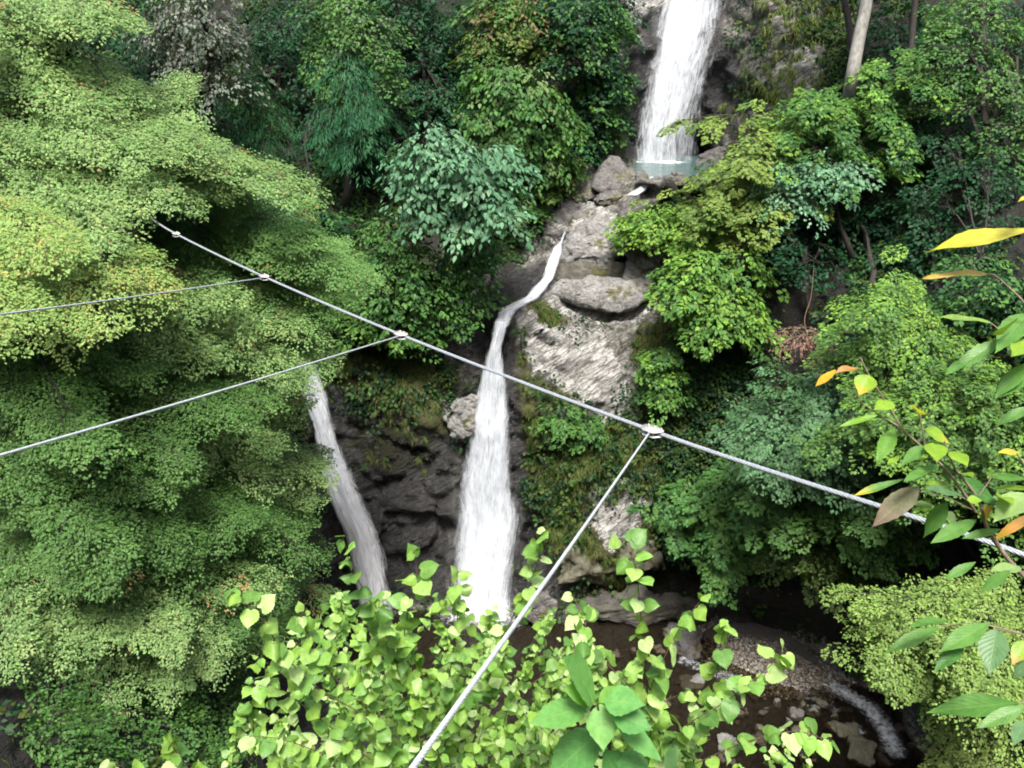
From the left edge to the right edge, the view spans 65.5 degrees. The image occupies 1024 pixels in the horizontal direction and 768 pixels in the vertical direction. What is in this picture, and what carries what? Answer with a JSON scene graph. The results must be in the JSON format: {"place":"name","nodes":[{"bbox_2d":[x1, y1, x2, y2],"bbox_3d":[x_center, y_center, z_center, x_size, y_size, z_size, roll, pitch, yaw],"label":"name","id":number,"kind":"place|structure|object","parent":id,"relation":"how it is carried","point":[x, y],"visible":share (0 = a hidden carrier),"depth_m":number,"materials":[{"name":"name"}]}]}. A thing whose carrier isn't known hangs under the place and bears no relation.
{"place":"outdoors","nodes":[
{"label":"outdoors","id":0,"kind":"place"},
{"bbox_2d":[460,318,514,629],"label":"waterfall","id":1,"kind":"structure","parent":0,"point":[489,539],"depth_m":32.38,"materials":[{"name":"white liquid"}]},
{"bbox_2d":[0,0,1023,767],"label":"gorge terrain","id":2,"kind":"structure","parent":0,"point":[404,502],"depth_m":32.13,"materials":[{"name":"stone"}]},
{"bbox_2d":[0,630,171,767],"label":"shrub","id":3,"kind":"object","parent":2,"relation":"on","point":[100,727],"visible":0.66,"depth_m":15.51,"materials":[{"name":"green plant"}]},
{"bbox_2d":[0,0,191,190],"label":"maple tree","id":4,"kind":"object","parent":2,"relation":"on","point":[24,56],"visible":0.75,"depth_m":18.18,"materials":[{"name":"green plant"}]},
{"bbox_2d":[0,185,198,543],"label":"maple tree","id":5,"kind":"object","parent":2,"relation":"on","point":[26,253],"visible":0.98,"depth_m":15.00,"materials":[{"name":"green plant"}]},
{"bbox_2d":[64,1,168,93],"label":"leafy tree","id":6,"kind":"object","parent":2,"relation":"on","point":[94,40],"visible":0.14,"depth_m":33.17,"materials":[{"name":"green plant"}]},
{"bbox_2d":[0,312,289,602],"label":"leafy tree","id":7,"kind":"object","parent":2,"relation":"on","point":[36,404],"visible":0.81,"depth_m":16.69,"materials":[{"name":"green plant"}]},
{"bbox_2d":[0,67,333,408],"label":"maple tree","id":8,"kind":"object","parent":2,"relation":"on","point":[142,155],"visible":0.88,"depth_m":17.40,"materials":[{"name":"green plant"}]},
{"bbox_2d":[0,430,336,674],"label":"leafy tree","id":9,"kind":"object","parent":2,"relation":"on","point":[177,540],"visible":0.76,"depth_m":17.34,"materials":[{"name":"green plant"}]},
{"bbox_2d":[0,510,340,732],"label":"leafy tree","id":10,"kind":"object","parent":2,"relation":"on","point":[148,636],"visible":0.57,"depth_m":16.63,"materials":[{"name":"green plant"}]},
{"bbox_2d":[113,641,263,767],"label":"shrub","id":11,"kind":"object","parent":2,"relation":"on","point":[187,703],"visible":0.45,"depth_m":18.12,"materials":[{"name":"green plant"}]},
{"bbox_2d":[37,260,346,467],"bbox_3d":[-8.031,1.184,21.298,7.967,9.790,5.914,-16,29,-32],"label":"leafy tree","id":12,"kind":"object","parent":2,"relation":"on","point":[245,354],"visible":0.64,"depth_m":19.15,"materials":[{"name":"green plant"}]},
{"bbox_2d":[157,79,235,145],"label":"leafy tree","id":13,"kind":"object","parent":2,"relation":"on","point":[217,128],"visible":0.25,"depth_m":32.95,"materials":[{"name":"green plant"}]},
{"bbox_2d":[121,0,285,144],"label":"grey leaved tree","id":14,"kind":"object","parent":2,"relation":"on","point":[211,54],"visible":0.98,"depth_m":29.19,"materials":[{"name":"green plant"}]},
{"bbox_2d":[101,0,341,117],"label":"leafy tree","id":15,"kind":"object","parent":2,"relation":"on","point":[259,35],"visible":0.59,"depth_m":33.88,"materials":[{"name":"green plant"}]},
{"bbox_2d":[108,392,339,562],"bbox_3d":[-8.022,3.838,22.174,6.313,9.007,7.480,0,24,0],"label":"leafy tree","id":16,"kind":"object","parent":2,"relation":"on","point":[253,470],"visible":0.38,"depth_m":20.74,"materials":[{"name":"green plant"}]},
{"bbox_2d":[189,101,261,149],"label":"leafy tree","id":17,"kind":"object","parent":2,"relation":"on","point":[233,123],"visible":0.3,"depth_m":34.07,"materials":[{"name":"green plant"}]},
{"bbox_2d":[97,142,391,392],"bbox_3d":[-7.562,-1.168,22.584,8.260,10.769,6.336,-7,25,-15],"label":"leafy tree","id":18,"kind":"object","parent":2,"relation":"on","point":[250,243],"visible":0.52,"depth_m":20.36,"materials":[{"name":"green plant"}]},
{"bbox_2d":[205,52,308,206],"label":"cedar tree","id":19,"kind":"object","parent":2,"relation":"on","point":[253,129],"visible":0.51,"depth_m":32.17,"materials":[{"name":"green plant"}]},
{"bbox_2d":[234,0,335,141],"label":"leafy tree","id":20,"kind":"object","parent":2,"relation":"on","point":[278,53],"visible":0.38,"depth_m":36.46,"materials":[{"name":"green plant"}]},
{"bbox_2d":[248,177,363,262],"bbox_3d":[-9.104,-6.323,32.503,5.421,4.261,4.745,7,25,16],"label":"shrub","id":21,"kind":"object","parent":2,"relation":"on","point":[327,217],"visible":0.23,"depth_m":32.38,"materials":[{"name":"green plant"}]},
{"bbox_2d":[282,83,355,191],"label":"leafy tree","id":22,"kind":"object","parent":2,"relation":"on","point":[308,168],"visible":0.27,"depth_m":35.41,"materials":[{"name":"green plant"}]},
{"bbox_2d":[290,343,389,619],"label":"side waterfall","id":23,"kind":"structure","parent":2,"relation":"on","point":[357,527],"depth_m":31.31,"materials":[{"name":"white liquid"}]},
{"bbox_2d":[283,0,421,193],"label":"leafy tree","id":24,"kind":"object","parent":2,"relation":"on","point":[352,22],"visible":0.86,"depth_m":31.79,"materials":[{"name":"green plant"}]},
{"bbox_2d":[295,47,409,208],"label":"cedar tree","id":25,"kind":"object","parent":2,"relation":"on","point":[348,120],"visible":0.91,"depth_m":32.14,"materials":[{"name":"green plant"}]},
{"bbox_2d":[297,243,444,363],"bbox_3d":[-5.890,-3.016,30.684,6.774,4.309,3.212,11,26,23],"label":"shrub","id":26,"kind":"object","parent":2,"relation":"on","point":[352,324],"visible":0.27,"depth_m":29.98,"materials":[{"name":"green plant"}]},
{"bbox_2d":[299,187,468,353],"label":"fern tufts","id":27,"kind":"object","parent":2,"relation":"on","point":[333,197],"visible":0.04,"depth_m":33.54,"materials":[{"name":"green plant"}]},
{"bbox_2d":[338,0,444,137],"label":"leafy tree","id":28,"kind":"object","parent":2,"relation":"on","point":[401,49],"visible":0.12,"depth_m":37.01,"materials":[{"name":"green plant"}]},
{"bbox_2d":[355,100,428,203],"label":"leafy tree","id":29,"kind":"object","parent":2,"relation":"on","point":[414,129],"visible":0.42,"depth_m":34.75,"materials":[{"name":"green plant"}]},
{"bbox_2d":[353,0,491,148],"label":"leafy tree","id":30,"kind":"object","parent":2,"relation":"on","point":[421,28],"visible":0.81,"depth_m":35.08,"materials":[{"name":"green plant"}]},
{"bbox_2d":[338,217,520,347],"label":"leafy tree","id":31,"kind":"object","parent":2,"relation":"on","point":[446,293],"visible":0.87,"depth_m":29.50,"materials":[{"name":"green plant"}]},
{"bbox_2d":[373,120,542,280],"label":"broadleaf tree","id":32,"kind":"object","parent":2,"relation":"on","point":[452,187],"visible":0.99,"depth_m":27.14,"materials":[{"name":"green plant"}]},
{"bbox_2d":[414,27,504,135],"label":"leafy tree","id":33,"kind":"object","parent":2,"relation":"on","point":[466,67],"visible":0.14,"depth_m":36.32,"materials":[{"name":"green plant"}]},
{"bbox_2d":[443,393,480,441],"bbox_3d":[-2.012,1.308,31.932,1.642,2.300,1.680,0,24,0],"label":"boulder","id":34,"kind":"object","parent":2,"relation":"on","point":[461,424],"visible":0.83,"depth_m":31.30,"materials":[{"name":"stone"}]},
{"bbox_2d":[319,66,674,591],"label":"hanging grass","id":35,"kind":"structure","parent":2,"relation":"on","point":[653,339],"depth_m":31.57,"materials":[{"name":"plant"}]},
{"bbox_2d":[428,0,585,80],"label":"leafy tree","id":36,"kind":"object","parent":2,"relation":"on","point":[467,25],"visible":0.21,"depth_m":36.59,"materials":[{"name":"green plant"}]},
{"bbox_2d":[442,0,577,149],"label":"leafy tree","id":37,"kind":"object","parent":2,"relation":"on","point":[513,35],"visible":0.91,"depth_m":33.49,"materials":[{"name":"green plant"}]},
{"bbox_2d":[0,0,1023,767],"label":"undergrowth","id":38,"kind":"object","parent":2,"relation":"on","point":[706,414],"visible":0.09,"depth_m":31.30,"materials":[{"name":"green plant"}]},
{"bbox_2d":[452,62,593,196],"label":"leafy tree","id":39,"kind":"object","parent":2,"relation":"on","point":[512,126],"visible":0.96,"depth_m":31.92,"materials":[{"name":"green plant"}]},
{"bbox_2d":[498,238,562,327],"bbox_3d":[0.862,-4.213,31.709,1.011,2.854,4.878,20,31,37],"label":"stream chute","id":40,"kind":"object","parent":2,"relation":"on","point":[535,293],"visible":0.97,"depth_m":31.93,"materials":[{"name":"white liquid"}]},
{"bbox_2d":[479,152,589,244],"bbox_3d":[1.008,-8.126,34.627,5.397,3.742,3.474,-10,26,-21],"label":"shrub","id":41,"kind":"object","parent":2,"relation":"on","point":[549,195],"visible":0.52,"depth_m":33.99,"materials":[{"name":"green plant"}]},
{"bbox_2d":[525,590,558,623],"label":"boulder","id":42,"kind":"object","parent":2,"relation":"on","point":[545,603],"visible":0.45,"depth_m":31.72,"materials":[{"name":"grey stone"}]},
{"bbox_2d":[541,198,590,244],"bbox_3d":[2.543,-7.056,35.431,2.621,2.400,2.652,0,24,0],"label":"boulder","id":43,"kind":"object","parent":2,"relation":"on","point":[567,212],"visible":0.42,"depth_m":34.53,"materials":[{"name":"grey stone"}]},
{"bbox_2d":[527,399,606,455],"bbox_3d":[2.216,1.584,31.191,3.089,1.926,2.553,-11,26,-23],"label":"shrub","id":44,"kind":"object","parent":2,"relation":"on","point":[560,426],"visible":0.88,"depth_m":30.76,"materials":[{"name":"green plant"}]},
{"bbox_2d":[507,0,645,181],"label":"leafy tree","id":45,"kind":"object","parent":2,"relation":"on","point":[599,48],"visible":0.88,"depth_m":33.97,"materials":[{"name":"green plant"}]},
{"bbox_2d":[563,180,598,202],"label":"boulder","id":46,"kind":"object","parent":2,"relation":"on","point":[588,192],"visible":0.62,"depth_m":34.91,"materials":[{"name":"grey stone"}]},
{"bbox_2d":[553,260,624,280],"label":"boulder","id":47,"kind":"object","parent":2,"relation":"on","point":[576,270],"visible":0.38,"depth_m":33.31,"materials":[{"name":"stone"}]},
{"bbox_2d":[556,213,622,266],"bbox_3d":[3.353,-6.111,34.099,2.967,2.342,2.589,0,24,0],"label":"boulder","id":48,"kind":"object","parent":2,"relation":"on","point":[586,240],"visible":0.71,"depth_m":33.17,"materials":[{"name":"stone"}]},
{"bbox_2d":[548,0,652,40],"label":"leafy tree","id":49,"kind":"object","parent":2,"relation":"on","point":[634,14],"visible":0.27,"depth_m":36.13,"materials":[{"name":"green plant"}]},
{"bbox_2d":[551,275,655,313],"bbox_3d":[3.787,-3.812,33.255,4.612,1.721,2.166,0,24,0],"label":"boulder","id":50,"kind":"object","parent":2,"relation":"on","point":[609,294],"visible":0.84,"depth_m":32.47,"materials":[{"name":"stone"}]},
{"bbox_2d":[593,190,622,205],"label":"boulder","id":51,"kind":"object","parent":2,"relation":"on","point":[608,198],"visible":0.94,"depth_m":34.27,"materials":[{"name":"grey stone"}]},
{"bbox_2d":[557,540,665,586],"bbox_3d":[4.062,7.360,32.984,4.714,3.022,2.172,0,24,0],"label":"boulder","id":52,"kind":"object","parent":2,"relation":"on","point":[581,566],"visible":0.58,"depth_m":32.13,"materials":[{"name":"grey stone"}]},
{"bbox_2d":[591,155,631,193],"bbox_3d":[4.448,-9.232,35.315,1.974,1.701,1.886,0,24,0],"label":"boulder","id":53,"kind":"object","parent":2,"relation":"on","point":[613,171],"visible":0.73,"depth_m":34.73,"materials":[{"name":"grey stone"}]},
{"bbox_2d":[616,192,654,232],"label":"boulder","id":54,"kind":"object","parent":2,"relation":"on","point":[624,209],"visible":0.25,"depth_m":33.93,"materials":[{"name":"grey stone"}]},
{"bbox_2d":[622,256,654,279],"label":"boulder","id":55,"kind":"object","parent":2,"relation":"on","point":[632,270],"visible":0.47,"depth_m":32.94,"materials":[{"name":"stone"}]},
{"bbox_2d":[568,583,715,626],"bbox_3d":[5.356,9.373,33.047,6.240,2.557,2.134,0,24,0],"label":"boulder","id":56,"kind":"object","parent":2,"relation":"on","point":[608,607],"visible":0.49,"depth_m":32.30,"materials":[{"name":"stone"}]},
{"bbox_2d":[623,239,660,271],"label":"boulder","id":57,"kind":"object","parent":2,"relation":"on","point":[643,263],"visible":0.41,"depth_m":32.92,"materials":[{"name":"stone"}]},
{"bbox_2d":[634,343,696,427],"bbox_3d":[5.884,-0.115,30.578,2.523,2.727,2.832,0,24,0],"label":"shrub","id":58,"kind":"object","parent":2,"relation":"on","point":[650,371],"visible":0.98,"depth_m":30.00,"materials":[{"name":"green plant"}]},
{"bbox_2d":[662,171,690,186],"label":"boulder","id":59,"kind":"object","parent":2,"relation":"on","point":[675,177],"visible":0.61,"depth_m":34.10,"materials":[{"name":"grey stone"}]},
{"bbox_2d":[633,156,721,177],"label":"plunge pool","id":60,"kind":"structure","parent":2,"relation":"in","point":[685,165],"depth_m":37.50,"materials":[{"name":"liquid"}]},
{"bbox_2d":[639,0,717,160],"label":"waterfall","id":61,"kind":"structure","parent":2,"relation":"on","point":[678,23],"depth_m":38.15,"materials":[{"name":"white liquid"}]},
{"bbox_2d":[661,622,702,662],"bbox_3d":[6.902,10.100,31.398,1.393,1.226,1.978,-9,26,-19],"label":"boulder","id":62,"kind":"object","parent":2,"relation":"on","point":[688,644],"visible":0.7,"depth_m":30.95,"materials":[{"name":"grey stone"}]},
{"bbox_2d":[604,199,761,274],"bbox_3d":[6.835,-5.818,31.689,6.378,2.786,3.302,9,25,19],"label":"shrub","id":63,"kind":"object","parent":2,"relation":"on","point":[643,226],"visible":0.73,"depth_m":31.20,"materials":[{"name":"green plant"}]},
{"bbox_2d":[679,673,704,690],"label":"boulder","id":64,"kind":"object","parent":2,"relation":"on","point":[694,681],"visible":0.79,"depth_m":29.42,"materials":[{"name":"grey stone"}]},
{"bbox_2d":[695,146,726,162],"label":"boulder","id":65,"kind":"object","parent":2,"relation":"on","point":[708,155],"visible":0.51,"depth_m":38.40,"materials":[{"name":"grey stone"}]},
{"bbox_2d":[643,247,791,366],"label":"leafy tree","id":66,"kind":"object","parent":2,"relation":"on","point":[741,320],"visible":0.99,"depth_m":28.73,"materials":[{"name":"green plant"}]},
{"bbox_2d":[626,452,810,610],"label":"leafy tree","id":67,"kind":"object","parent":2,"relation":"on","point":[715,537],"visible":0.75,"depth_m":27.72,"materials":[{"name":"green plant"}]},
{"bbox_2d":[717,732,738,755],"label":"boulder","id":68,"kind":"object","parent":2,"relation":"on","point":[721,736],"visible":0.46,"depth_m":26.99,"materials":[{"name":"grey stone"}]},
{"bbox_2d":[656,99,837,263],"bbox_3d":[8.723,-7.077,29.707,5.909,6.336,5.695,-4,24,-8],"label":"maple tree","id":69,"kind":"object","parent":2,"relation":"on","point":[731,207],"visible":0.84,"depth_m":29.13,"materials":[{"name":"green plant"}]},
{"bbox_2d":[719,623,825,689],"bbox_3d":[10.056,10.300,30.831,4.022,0.600,3.678,0,24,0],"label":"gravel bar","id":70,"kind":"object","parent":2,"relation":"on","point":[751,630],"visible":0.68,"depth_m":31.01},
{"bbox_2d":[697,624,856,699],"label":"gravel","id":71,"kind":"structure","parent":2,"relation":"on","point":[813,679],"depth_m":29.82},
{"bbox_2d":[742,211,857,322],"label":"leafy tree","id":72,"kind":"object","parent":2,"relation":"on","point":[804,272],"visible":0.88,"depth_m":28.80,"materials":[{"name":"green plant"}]},
{"bbox_2d":[764,325,845,375],"bbox_3d":[9.734,-1.675,27.063,2.656,1.268,4.550,0,24,0],"label":"withered shrub","id":73,"kind":"object","parent":2,"relation":"on","point":[797,341],"visible":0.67,"depth_m":25.99,"materials":[{"name":"brown plant"}]},
{"bbox_2d":[704,357,910,523],"bbox_3d":[10.009,3.674,26.422,5.291,9.333,9.288,20,31,37],"label":"leafy tree","id":74,"kind":"object","parent":2,"relation":"on","point":[773,447],"visible":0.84,"depth_m":23.21,"materials":[{"name":"green plant"}]},
{"bbox_2d":[743,147,907,263],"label":"broadleaf tree","id":75,"kind":"object","parent":2,"relation":"on","point":[830,171],"visible":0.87,"depth_m":28.14,"materials":[{"name":"green plant"}]},
{"bbox_2d":[751,524,936,614],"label":"maple tree","id":76,"kind":"object","parent":2,"relation":"on","point":[817,566],"visible":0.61,"depth_m":25.96,"materials":[{"name":"green plant"}]},
{"bbox_2d":[840,0,860,83],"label":"bare trunk","id":77,"kind":"object","parent":2,"relation":"on","point":[847,18],"visible":0.57,"depth_m":32.77,"materials":[{"name":"brown plant"}]},
{"bbox_2d":[750,46,957,224],"bbox_3d":[12.046,-8.768,29.357,7.523,6.710,5.838,0,24,0],"label":"leafy tree","id":78,"kind":"object","parent":2,"relation":"on","point":[847,138],"visible":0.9,"depth_m":28.61,"materials":[{"name":"green plant"}]},
{"bbox_2d":[731,450,976,598],"bbox_3d":[10.153,5.127,26.009,6.697,8.396,7.900,0,24,0],"label":"leafy tree","id":79,"kind":"object","parent":2,"relation":"on","point":[793,522],"visible":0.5,"depth_m":23.70,"materials":[{"name":"green plant"}]},
{"bbox_2d":[841,0,872,121],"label":"tall tree","id":80,"kind":"object","parent":2,"relation":"on","point":[857,48],"visible":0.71,"depth_m":29.14,"materials":[{"name":"grey plant"}]},
{"bbox_2d":[846,732,877,767],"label":"boulder","id":81,"kind":"object","parent":2,"relation":"on","point":[864,750],"visible":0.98,"depth_m":26.55,"materials":[{"name":"grey stone"}]},
{"bbox_2d":[805,183,923,287],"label":"leafy tree","id":82,"kind":"object","parent":2,"relation":"on","point":[864,231],"visible":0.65,"depth_m":29.46,"materials":[{"name":"green plant"}]},
{"bbox_2d":[874,751,894,767],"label":"boulder","id":83,"kind":"object","parent":2,"relation":"on","point":[887,761],"visible":0.96,"depth_m":26.30,"materials":[{"name":"brown stone"}]},
{"bbox_2d":[800,244,1005,427],"bbox_3d":[11.161,-0.573,23.171,5.477,5.690,6.866,0,24,0],"label":"maple tree","id":84,"kind":"object","parent":2,"relation":"on","point":[906,326],"visible":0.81,"depth_m":22.17,"materials":[{"name":"green plant"}]},
{"bbox_2d":[786,335,1023,577],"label":"maple tree","id":85,"kind":"object","parent":2,"relation":"on","point":[976,422],"visible":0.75,"depth_m":19.90,"materials":[{"name":"green plant"}]},
{"bbox_2d":[835,0,979,149],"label":"leafy tree","id":86,"kind":"object","parent":2,"relation":"on","point":[892,26],"visible":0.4,"depth_m":33.30,"materials":[{"name":"green plant"}]},
{"bbox_2d":[856,222,962,320],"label":"leafy tree","id":87,"kind":"object","parent":2,"relation":"on","point":[920,255],"visible":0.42,"depth_m":27.37,"materials":[{"name":"green plant"}]},
{"bbox_2d":[903,0,918,121],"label":"bare trunk","id":88,"kind":"object","parent":2,"relation":"on","point":[912,25],"visible":0.39,"depth_m":31.98,"materials":[{"name":"brown plant"}]},
{"bbox_2d":[819,561,1023,767],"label":"maple tree","id":89,"kind":"object","parent":2,"relation":"on","point":[966,673],"visible":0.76,"depth_m":17.74,"materials":[{"name":"green plant"}]},
{"bbox_2d":[856,132,1023,331],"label":"leafy tree","id":90,"kind":"object","parent":2,"relation":"on","point":[925,140],"visible":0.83,"depth_m":26.79,"materials":[{"name":"green plant"}]},
{"bbox_2d":[871,94,1013,223],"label":"leafy tree","id":91,"kind":"object","parent":2,"relation":"on","point":[922,127],"visible":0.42,"depth_m":29.31,"materials":[{"name":"green plant"}]},
{"bbox_2d":[869,0,1023,194],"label":"leafy tree","id":92,"kind":"object","parent":2,"relation":"on","point":[986,134],"visible":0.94,"depth_m":27.54,"materials":[{"name":"green plant"}]},
{"bbox_2d":[913,251,1023,373],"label":"leafy tree","id":93,"kind":"object","parent":2,"relation":"on","point":[970,303],"visible":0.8,"depth_m":22.43,"materials":[{"name":"green plant"}]},
{"bbox_2d":[916,714,1023,767],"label":"maple tree","id":94,"kind":"object","parent":2,"relation":"on","point":[984,757],"visible":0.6,"depth_m":18.67,"materials":[{"name":"green plant"}]},
{"bbox_2d":[940,0,1023,144],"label":"leafy tree","id":95,"kind":"object","parent":2,"relation":"on","point":[1017,53],"visible":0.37,"depth_m":30.48,"materials":[{"name":"green plant"}]},
{"bbox_2d":[140,212,1023,557],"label":"steel cable","id":96,"kind":"object","parent":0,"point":[652,430],"visible":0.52,"depth_m":7.47,"materials":[{"name":"metal"}]},
{"bbox_2d":[0,277,262,314],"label":"hanger wire","id":97,"kind":"object","parent":96,"relation":"attached to","point":[119,298],"visible":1,"depth_m":8.74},
{"bbox_2d":[0,336,399,456],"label":"hanger wire","id":98,"kind":"object","parent":96,"relation":"attached to","point":[91,428],"visible":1,"depth_m":5.96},
{"bbox_2d":[409,432,650,767],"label":"hanger wire","id":99,"kind":"object","parent":96,"relation":"attached to","point":[421,755],"visible":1,"depth_m":2.76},
{"bbox_2d":[390,608,905,758],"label":"stream","id":100,"kind":"structure","parent":0,"point":[887,730],"depth_m":28.33,"materials":[{"name":"liquid"}]},
{"bbox_2d":[826,720,857,739],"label":"boulder","id":101,"kind":"object","parent":100,"relation":"in","point":[839,730],"visible":0.98,"depth_m":27.32,"materials":[{"name":"grey stone"}]},
{"bbox_2d":[716,0,856,130],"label":"cliff grass","id":102,"kind":"structure","parent":0,"point":[795,30],"depth_m":36.04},
{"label":"near bank","id":103,"kind":"structure","parent":0,"visible":0},
{"bbox_2d":[99,527,839,767],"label":"heart leaved shrub","id":104,"kind":"object","parent":103,"relation":"on","point":[395,645],"visible":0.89,"depth_m":4.69,"materials":[{"name":"green plant"}]},
{"bbox_2d":[530,653,677,767],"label":"lance leaved plant","id":105,"kind":"object","parent":103,"relation":"on","point":[579,747],"visible":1,"depth_m":2.37,"materials":[{"name":"green plant"}]},
{"bbox_2d":[815,196,1023,745],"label":"leaning branch","id":106,"kind":"object","parent":103,"relation":"on","point":[993,648],"visible":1,"depth_m":1.86,"materials":[{"name":"green plant"}]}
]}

